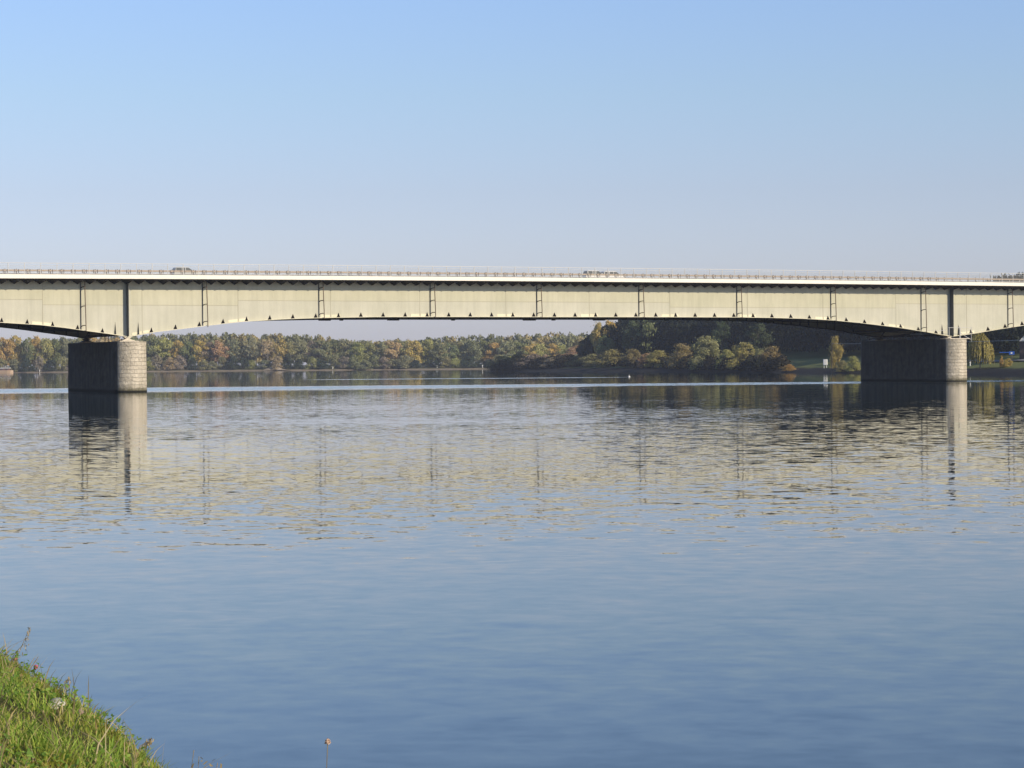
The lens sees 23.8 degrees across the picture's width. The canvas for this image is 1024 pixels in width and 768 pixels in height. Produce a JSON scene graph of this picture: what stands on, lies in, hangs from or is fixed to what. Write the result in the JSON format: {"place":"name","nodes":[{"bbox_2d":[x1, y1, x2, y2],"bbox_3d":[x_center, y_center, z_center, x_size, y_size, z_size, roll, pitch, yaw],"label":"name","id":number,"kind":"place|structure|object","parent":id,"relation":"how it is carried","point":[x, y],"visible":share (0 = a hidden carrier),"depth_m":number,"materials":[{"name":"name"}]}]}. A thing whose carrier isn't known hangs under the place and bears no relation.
{"place":"outdoors","nodes":[
{"label":"outdoors","id":0,"kind":"place"},
{"bbox_2d":[0,643,174,767],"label":"bank ground","id":1,"kind":"structure","parent":0,"point":[28,713],"depth_m":15.11,"materials":[{"name":"green plant"}]},
{"bbox_2d":[0,649,159,767],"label":"bank herbs","id":2,"kind":"object","parent":1,"relation":"on","point":[30,753],"visible":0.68,"depth_m":15.58,"materials":[{"name":"green plant"}]},
{"bbox_2d":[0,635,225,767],"bbox_3d":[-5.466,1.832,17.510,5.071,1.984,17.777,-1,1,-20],"label":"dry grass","id":3,"kind":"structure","parent":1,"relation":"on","point":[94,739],"depth_m":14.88,"materials":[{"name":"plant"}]},
{"bbox_2d":[5,364,488,372],"bbox_3d":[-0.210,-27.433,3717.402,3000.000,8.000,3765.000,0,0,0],"label":"bank ground","id":4,"kind":"structure","parent":0,"point":[304,369],"depth_m":1900.73,"materials":[{"name":"green plant"}]},
{"bbox_2d":[0,337,15,366],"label":"tree","id":5,"kind":"object","parent":4,"relation":"on","point":[3,349],"visible":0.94,"depth_m":1921.18,"materials":[{"name":"orange plant"}]},
{"bbox_2d":[7,359,20,371],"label":"waterside shrub","id":6,"kind":"object","parent":4,"relation":"on","point":[14,366],"visible":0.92,"depth_m":1905.27,"materials":[{"name":"green plant"}]},
{"bbox_2d":[6,335,24,364],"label":"tree","id":7,"kind":"object","parent":4,"relation":"on","point":[18,349],"visible":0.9,"depth_m":1925.27,"materials":[{"name":"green plant"}]},
{"bbox_2d":[18,359,34,371],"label":"waterside shrub","id":8,"kind":"object","parent":4,"relation":"on","point":[25,367],"visible":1,"depth_m":1903.23,"materials":[{"name":"green plant"}]},
{"bbox_2d":[19,337,37,366],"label":"tree","id":9,"kind":"object","parent":4,"relation":"on","point":[26,352],"visible":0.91,"depth_m":1921.28,"materials":[{"name":"green plant"}]},
{"bbox_2d":[29,335,45,368],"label":"tree","id":10,"kind":"object","parent":4,"relation":"on","point":[35,340],"visible":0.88,"depth_m":1924.88,"materials":[{"name":"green plant"}]},
{"bbox_2d":[33,356,43,370],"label":"waterside shrub","id":11,"kind":"object","parent":4,"relation":"on","point":[40,361],"visible":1,"depth_m":1904.89,"materials":[{"name":"green plant"}]},
{"bbox_2d":[35,338,54,362],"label":"tree","id":12,"kind":"object","parent":4,"relation":"on","point":[46,345],"visible":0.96,"depth_m":1919.73,"materials":[{"name":"green plant"}]},
{"bbox_2d":[43,359,57,370],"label":"waterside shrub","id":13,"kind":"object","parent":4,"relation":"on","point":[47,366],"visible":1,"depth_m":1902.82,"materials":[{"name":"green plant"}]},
{"bbox_2d":[46,338,67,366],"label":"tree","id":14,"kind":"object","parent":4,"relation":"on","point":[56,343],"visible":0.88,"depth_m":1922.86,"materials":[{"name":"green plant"}]},
{"bbox_2d":[55,357,67,369],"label":"waterside shrub","id":15,"kind":"object","parent":4,"relation":"on","point":[61,362],"visible":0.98,"depth_m":1903.72,"materials":[{"name":"green plant"}]},
{"bbox_2d":[58,336,69,361],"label":"tree","id":16,"kind":"object","parent":4,"relation":"on","point":[63,341],"visible":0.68,"depth_m":1923.92,"materials":[{"name":"green plant"}]},
{"bbox_2d":[143,336,163,361],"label":"tree","id":17,"kind":"object","parent":4,"relation":"on","point":[152,341],"visible":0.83,"depth_m":1921.64,"materials":[{"name":"green plant"}]},
{"bbox_2d":[148,355,163,369],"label":"waterside shrub","id":18,"kind":"object","parent":4,"relation":"on","point":[156,362],"visible":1,"depth_m":1904.52,"materials":[{"name":"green plant"}]},
{"bbox_2d":[151,337,175,361],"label":"tree","id":19,"kind":"object","parent":4,"relation":"on","point":[167,345],"visible":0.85,"depth_m":1920.40,"materials":[{"name":"green plant"}]},
{"bbox_2d":[161,357,177,369],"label":"waterside shrub","id":20,"kind":"object","parent":4,"relation":"on","point":[169,362],"visible":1,"depth_m":1901.65,"materials":[{"name":"brown plant"}]},
{"bbox_2d":[167,340,183,360],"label":"tree","id":21,"kind":"object","parent":4,"relation":"on","point":[176,349],"visible":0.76,"depth_m":1923.05,"materials":[{"name":"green plant"}]},
{"bbox_2d":[173,355,187,369],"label":"waterside shrub","id":22,"kind":"object","parent":4,"relation":"on","point":[179,359],"visible":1,"depth_m":1903.54,"materials":[{"name":"brown plant"}]},
{"bbox_2d":[177,341,198,365],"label":"tree","id":23,"kind":"object","parent":4,"relation":"on","point":[187,349],"visible":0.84,"depth_m":1921.83,"materials":[{"name":"green plant"}]},
{"bbox_2d":[186,357,197,369],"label":"waterside shrub","id":24,"kind":"object","parent":4,"relation":"on","point":[192,361],"visible":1,"depth_m":1904.18,"materials":[{"name":"green plant"}]},
{"bbox_2d":[188,339,208,368],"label":"tree","id":25,"kind":"object","parent":4,"relation":"on","point":[198,346],"visible":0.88,"depth_m":1924.98,"materials":[{"name":"yellow plant"}]},
{"bbox_2d":[197,341,218,363],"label":"tree","id":26,"kind":"object","parent":4,"relation":"on","point":[210,344],"visible":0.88,"depth_m":1926.23,"materials":[{"name":"green plant"}]},
{"bbox_2d":[208,340,229,364],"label":"tree","id":27,"kind":"object","parent":4,"relation":"on","point":[220,350],"visible":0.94,"depth_m":1922.80,"materials":[{"name":"brown plant"}]},
{"bbox_2d":[223,338,243,360],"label":"tree","id":28,"kind":"object","parent":4,"relation":"on","point":[231,345],"visible":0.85,"depth_m":1925.75,"materials":[{"name":"green plant"}]},
{"bbox_2d":[226,356,240,369],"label":"waterside shrub","id":29,"kind":"object","parent":4,"relation":"on","point":[230,362],"visible":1,"depth_m":1900.53,"materials":[{"name":"green plant"}]},
{"bbox_2d":[235,357,250,368],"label":"waterside shrub","id":30,"kind":"object","parent":4,"relation":"on","point":[243,363],"visible":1,"depth_m":1902.92,"materials":[{"name":"green plant"}]},
{"bbox_2d":[235,340,252,362],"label":"tree","id":31,"kind":"object","parent":4,"relation":"on","point":[242,343],"visible":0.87,"depth_m":1925.21,"materials":[{"name":"green plant"}]},
{"bbox_2d":[242,337,265,363],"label":"tree","id":32,"kind":"object","parent":4,"relation":"on","point":[249,347],"visible":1,"depth_m":1921.51,"materials":[{"name":"green plant"}]},
{"bbox_2d":[255,360,271,368],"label":"waterside shrub","id":33,"kind":"object","parent":4,"relation":"on","point":[267,363],"visible":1,"depth_m":1903.92,"materials":[{"name":"green plant"}]},
{"bbox_2d":[258,340,276,359],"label":"tree","id":34,"kind":"object","parent":4,"relation":"on","point":[264,351],"visible":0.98,"depth_m":1919.56,"materials":[{"name":"brown plant"}]},
{"bbox_2d":[270,356,282,369],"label":"waterside shrub","id":35,"kind":"object","parent":4,"relation":"on","point":[276,361],"visible":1,"depth_m":1900.32,"materials":[{"name":"brown plant"}]},
{"bbox_2d":[269,339,290,357],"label":"tree","id":36,"kind":"object","parent":4,"relation":"on","point":[281,349],"visible":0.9,"depth_m":1921.15,"materials":[{"name":"brown plant"}]},
{"bbox_2d":[281,354,293,368],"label":"waterside shrub","id":37,"kind":"object","parent":4,"relation":"on","point":[286,364],"visible":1,"depth_m":1904.36,"materials":[{"name":"green plant"}]},
{"bbox_2d":[283,341,298,363],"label":"tree","id":38,"kind":"object","parent":4,"relation":"on","point":[291,351],"visible":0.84,"depth_m":1922.03,"materials":[{"name":"green plant"}]},
{"bbox_2d":[292,340,310,363],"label":"tree","id":39,"kind":"object","parent":4,"relation":"on","point":[301,348],"visible":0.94,"depth_m":1923.98,"materials":[{"name":"green plant"}]},
{"bbox_2d":[305,356,318,368],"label":"waterside shrub","id":40,"kind":"object","parent":4,"relation":"on","point":[312,360],"visible":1,"depth_m":1900.84,"materials":[{"name":"green plant"}]},
{"bbox_2d":[305,340,322,360],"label":"tree","id":41,"kind":"object","parent":4,"relation":"on","point":[316,346],"visible":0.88,"depth_m":1929.59,"materials":[{"name":"green plant"}]},
{"bbox_2d":[310,340,334,361],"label":"tree","id":42,"kind":"object","parent":4,"relation":"on","point":[323,349],"visible":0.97,"depth_m":1922.97,"materials":[{"name":"green plant"}]},
{"bbox_2d":[324,339,344,363],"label":"tree","id":43,"kind":"object","parent":4,"relation":"on","point":[335,344],"visible":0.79,"depth_m":1924.46,"materials":[{"name":"green plant"}]},
{"bbox_2d":[328,354,341,367],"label":"waterside shrub","id":44,"kind":"object","parent":4,"relation":"on","point":[333,361],"visible":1,"depth_m":1905.49,"materials":[{"name":"green plant"}]},
{"bbox_2d":[337,356,351,368],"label":"waterside shrub","id":45,"kind":"object","parent":4,"relation":"on","point":[344,359],"visible":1,"depth_m":1904.35,"materials":[{"name":"green plant"}]},
{"bbox_2d":[337,338,356,360],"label":"tree","id":46,"kind":"object","parent":4,"relation":"on","point":[347,345],"visible":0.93,"depth_m":1922.99,"materials":[{"name":"green plant"}]},
{"bbox_2d":[0,331,694,364],"bbox_3d":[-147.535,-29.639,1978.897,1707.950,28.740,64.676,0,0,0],"label":"autumn woods","id":47,"kind":"object","parent":4,"relation":"on","point":[541,339],"visible":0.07,"depth_m":1960.63,"materials":[{"name":"green plant"}]},
{"bbox_2d":[345,357,360,368],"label":"waterside shrub","id":48,"kind":"object","parent":4,"relation":"on","point":[354,365],"visible":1,"depth_m":1902.19,"materials":[{"name":"green plant"}]},
{"bbox_2d":[346,342,366,363],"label":"tree","id":49,"kind":"object","parent":4,"relation":"on","point":[358,348],"visible":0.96,"depth_m":1919.90,"materials":[{"name":"green plant"}]},
{"bbox_2d":[358,360,373,368],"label":"waterside shrub","id":50,"kind":"object","parent":4,"relation":"on","point":[365,364],"visible":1,"depth_m":1902.34,"materials":[{"name":"green plant"}]},
{"bbox_2d":[358,341,377,360],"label":"tree","id":51,"kind":"object","parent":4,"relation":"on","point":[372,347],"visible":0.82,"depth_m":1924.20,"materials":[{"name":"green plant"}]},
{"bbox_2d":[369,354,381,368],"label":"waterside shrub","id":52,"kind":"object","parent":4,"relation":"on","point":[373,360],"visible":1,"depth_m":1905.92,"materials":[{"name":"green plant"}]},
{"bbox_2d":[373,342,392,358],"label":"tree","id":53,"kind":"object","parent":4,"relation":"on","point":[381,349],"visible":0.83,"depth_m":1922.16,"materials":[{"name":"green plant"}]},
{"bbox_2d":[377,356,392,368],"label":"waterside shrub","id":54,"kind":"object","parent":4,"relation":"on","point":[382,360],"visible":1,"depth_m":1904.30,"materials":[{"name":"green plant"}]},
{"bbox_2d":[383,340,402,359],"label":"tree","id":55,"kind":"object","parent":4,"relation":"on","point":[394,348],"visible":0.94,"depth_m":1922.57,"materials":[{"name":"orange plant"}]},
{"bbox_2d":[396,355,413,367],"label":"waterside shrub","id":56,"kind":"object","parent":4,"relation":"on","point":[402,360],"visible":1,"depth_m":1903.12,"materials":[{"name":"green plant"}]},
{"bbox_2d":[403,340,422,362],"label":"tree","id":57,"kind":"object","parent":4,"relation":"on","point":[415,345],"visible":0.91,"depth_m":1920.87,"materials":[{"name":"yellow plant"}]},
{"bbox_2d":[415,339,437,364],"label":"tree","id":58,"kind":"object","parent":4,"relation":"on","point":[428,342],"visible":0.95,"depth_m":1926.58,"materials":[{"name":"green plant"}]},
{"bbox_2d":[427,342,448,361],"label":"tree","id":59,"kind":"object","parent":4,"relation":"on","point":[440,347],"visible":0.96,"depth_m":1921.74,"materials":[{"name":"green plant"}]},
{"bbox_2d":[442,343,460,360],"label":"tree","id":60,"kind":"object","parent":4,"relation":"on","point":[454,350],"visible":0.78,"depth_m":1922.96,"materials":[{"name":"green plant"}]},
{"bbox_2d":[448,341,469,359],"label":"tree","id":61,"kind":"object","parent":4,"relation":"on","point":[462,351],"visible":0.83,"depth_m":1926.76,"materials":[{"name":"green plant"}]},
{"bbox_2d":[459,356,477,367],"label":"waterside shrub","id":62,"kind":"object","parent":4,"relation":"on","point":[470,360],"visible":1,"depth_m":1900.24,"materials":[{"name":"green plant"}]},
{"bbox_2d":[462,339,483,360],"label":"tree","id":63,"kind":"object","parent":4,"relation":"on","point":[469,344],"visible":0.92,"depth_m":1921.98,"materials":[{"name":"green plant"}]},
{"bbox_2d":[475,340,493,361],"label":"tree","id":64,"kind":"object","parent":4,"relation":"on","point":[484,345],"visible":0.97,"depth_m":1928.90,"materials":[{"name":"green plant"}]},
{"bbox_2d":[483,342,505,360],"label":"tree","id":65,"kind":"object","parent":4,"relation":"on","point":[494,353],"visible":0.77,"depth_m":1925.46,"materials":[{"name":"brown plant"}]},
{"bbox_2d":[496,341,516,356],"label":"tree","id":66,"kind":"object","parent":4,"relation":"on","point":[508,345],"visible":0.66,"depth_m":1919.20,"materials":[{"name":"green plant"}]},
{"bbox_2d":[507,341,531,356],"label":"tree","id":67,"kind":"object","parent":4,"relation":"on","point":[519,349],"visible":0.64,"depth_m":1922.85,"materials":[{"name":"green plant"}]},
{"bbox_2d":[522,344,537,357],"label":"tree","id":68,"kind":"object","parent":4,"relation":"on","point":[527,348],"visible":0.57,"depth_m":1920.01,"materials":[{"name":"orange plant"}]},
{"bbox_2d":[532,343,550,356],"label":"tree","id":69,"kind":"object","parent":4,"relation":"on","point":[541,348],"visible":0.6,"depth_m":1921.92,"materials":[{"name":"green plant"}]},
{"bbox_2d":[544,343,561,356],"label":"tree","id":70,"kind":"object","parent":4,"relation":"on","point":[553,347],"visible":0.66,"depth_m":1925.57,"materials":[{"name":"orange plant"}]},
{"bbox_2d":[0,369,1023,767],"bbox_3d":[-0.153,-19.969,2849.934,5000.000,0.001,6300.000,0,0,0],"label":"river water","id":71,"kind":"structure","parent":0,"point":[440,569],"depth_m":54.74,"materials":[{"name":"teal liquid"}]},
{"bbox_2d":[68,336,146,391],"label":"bridge pier","id":72,"kind":"structure","parent":71,"relation":"in","point":[118,366],"depth_m":429.40,"materials":[{"name":"stone"}]},
{"bbox_2d":[861,327,971,381],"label":"bridge pier","id":73,"kind":"structure","parent":71,"relation":"in","point":[944,359],"depth_m":512.56,"materials":[{"name":"concrete"}]},
{"bbox_2d":[0,262,1023,338],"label":"girder bridge","id":74,"kind":"structure","parent":73,"relation":"on","point":[89,303],"depth_m":460.95,"materials":[{"name":"beige paint"}]},
{"bbox_2d":[0,0,1023,366],"label":"sky","id":75,"kind":"structure","parent":0,"point":[847,137],"materials":[{"name":"blue"}]},
{"bbox_2d":[503,344,1023,374],"bbox_3d":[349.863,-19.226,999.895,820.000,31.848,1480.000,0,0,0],"label":"bank ground","id":76,"kind":"structure","parent":0,"point":[807,362],"depth_m":1031.97,"materials":[{"name":"green plant"}]},
{"bbox_2d":[484,356,510,370],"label":"riverside bush","id":77,"kind":"object","parent":76,"relation":"on","point":[491,366],"visible":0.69,"depth_m":1378.17,"materials":[{"name":"green plant"}]},
{"bbox_2d":[502,354,525,368],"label":"riverside bush","id":78,"kind":"object","parent":76,"relation":"on","point":[512,358],"visible":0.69,"depth_m":1366.17,"materials":[{"name":"green plant"}]},
{"bbox_2d":[512,354,545,367],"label":"riverside bush","id":79,"kind":"object","parent":76,"relation":"on","point":[532,356],"visible":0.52,"depth_m":1350.74,"materials":[{"name":"brown plant"}]},
{"bbox_2d":[563,356,583,365],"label":"riverside bush","id":80,"kind":"object","parent":76,"relation":"on","point":[575,359],"visible":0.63,"depth_m":1305.53,"materials":[{"name":"green plant"}]},
{"bbox_2d":[581,337,595,353],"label":"forest tree","id":81,"kind":"object","parent":76,"relation":"on","point":[587,347],"visible":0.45,"depth_m":1350.29,"materials":[{"name":"green plant"}]},
{"bbox_2d":[579,354,599,365],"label":"riverside bush","id":82,"kind":"object","parent":76,"relation":"on","point":[586,361],"visible":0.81,"depth_m":1276.14,"materials":[{"name":"green plant"}]},
{"bbox_2d":[589,321,606,353],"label":"forest tree","id":83,"kind":"object","parent":76,"relation":"on","point":[596,330],"visible":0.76,"depth_m":1333.69,"materials":[{"name":"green plant"}]},
{"bbox_2d":[595,335,615,354],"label":"forest tree","id":84,"kind":"object","parent":76,"relation":"on","point":[602,348],"visible":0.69,"depth_m":1310.81,"materials":[{"name":"green plant"}]},
{"bbox_2d":[590,349,626,367],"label":"riverside bush","id":85,"kind":"object","parent":76,"relation":"on","point":[611,353],"visible":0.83,"depth_m":1240.83,"materials":[{"name":"green plant"}]},
{"bbox_2d":[622,349,640,366],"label":"riverside bush","id":86,"kind":"object","parent":76,"relation":"on","point":[632,354],"visible":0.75,"depth_m":1212.41,"materials":[{"name":"green plant"}]},
{"bbox_2d":[621,320,642,354],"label":"forest tree","id":87,"kind":"object","parent":76,"relation":"on","point":[628,334],"visible":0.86,"depth_m":1287.50,"materials":[{"name":"green plant"}]},
{"bbox_2d":[490,352,794,370],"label":"bank scrub","id":88,"kind":"object","parent":76,"relation":"on","point":[769,363],"visible":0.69,"depth_m":1124.94,"materials":[{"name":"green plant"}]},
{"bbox_2d":[635,320,658,353],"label":"forest tree","id":89,"kind":"object","parent":76,"relation":"on","point":[646,327],"visible":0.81,"depth_m":1276.64,"materials":[{"name":"green plant"}]},
{"bbox_2d":[643,350,668,367],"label":"riverside bush","id":90,"kind":"object","parent":76,"relation":"on","point":[655,354],"visible":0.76,"depth_m":1166.23,"materials":[{"name":"green plant"}]},
{"bbox_2d":[663,343,692,368],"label":"riverside bush","id":91,"kind":"object","parent":76,"relation":"on","point":[682,351],"visible":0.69,"depth_m":1126.68,"materials":[{"name":"green plant"}]},
{"bbox_2d":[686,335,721,369],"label":"riverside bush","id":92,"kind":"object","parent":76,"relation":"on","point":[703,352],"visible":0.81,"depth_m":1091.92,"materials":[{"name":"green plant"}]},
{"bbox_2d":[708,321,730,351],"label":"forest tree","id":93,"kind":"object","parent":76,"relation":"on","point":[718,331],"visible":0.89,"depth_m":1179.62,"materials":[{"name":"green plant"}]},
{"bbox_2d":[714,349,734,368],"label":"riverside bush","id":94,"kind":"object","parent":76,"relation":"on","point":[726,353],"visible":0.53,"depth_m":1062.90,"materials":[{"name":"green plant"}]},
{"bbox_2d":[723,342,755,369],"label":"riverside bush","id":95,"kind":"object","parent":76,"relation":"on","point":[740,350],"visible":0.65,"depth_m":1035.04,"materials":[{"name":"green plant"}]},
{"bbox_2d":[742,323,774,351],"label":"forest tree","id":96,"kind":"object","parent":76,"relation":"on","point":[755,332],"visible":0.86,"depth_m":1118.85,"materials":[{"name":"green plant"}]},
{"bbox_2d":[753,346,786,367],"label":"riverside bush","id":97,"kind":"object","parent":76,"relation":"on","point":[769,351],"visible":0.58,"depth_m":997.61,"materials":[{"name":"green plant"}]},
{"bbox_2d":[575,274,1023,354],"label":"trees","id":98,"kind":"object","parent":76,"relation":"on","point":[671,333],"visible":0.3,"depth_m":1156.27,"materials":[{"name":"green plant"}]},
{"bbox_2d":[827,336,843,368],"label":"birch tree","id":99,"kind":"object","parent":76,"relation":"on","point":[837,354],"visible":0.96,"depth_m":903.75,"materials":[{"name":"yellow plant"}]},
{"bbox_2d":[844,356,860,370],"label":"bush","id":100,"kind":"object","parent":76,"relation":"on","point":[852,362],"visible":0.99,"depth_m":884.10,"materials":[{"name":"green plant"}]},
{"bbox_2d":[967,333,994,368],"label":"willow tree","id":101,"kind":"object","parent":76,"relation":"on","point":[977,351],"visible":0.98,"depth_m":777.69,"materials":[{"name":"green plant"}]},
{"bbox_2d":[1018,335,1023,360],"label":"house","id":102,"kind":"structure","parent":76,"relation":"on","point":[1021,347],"depth_m":800.21,"materials":[{"name":"white paint"}]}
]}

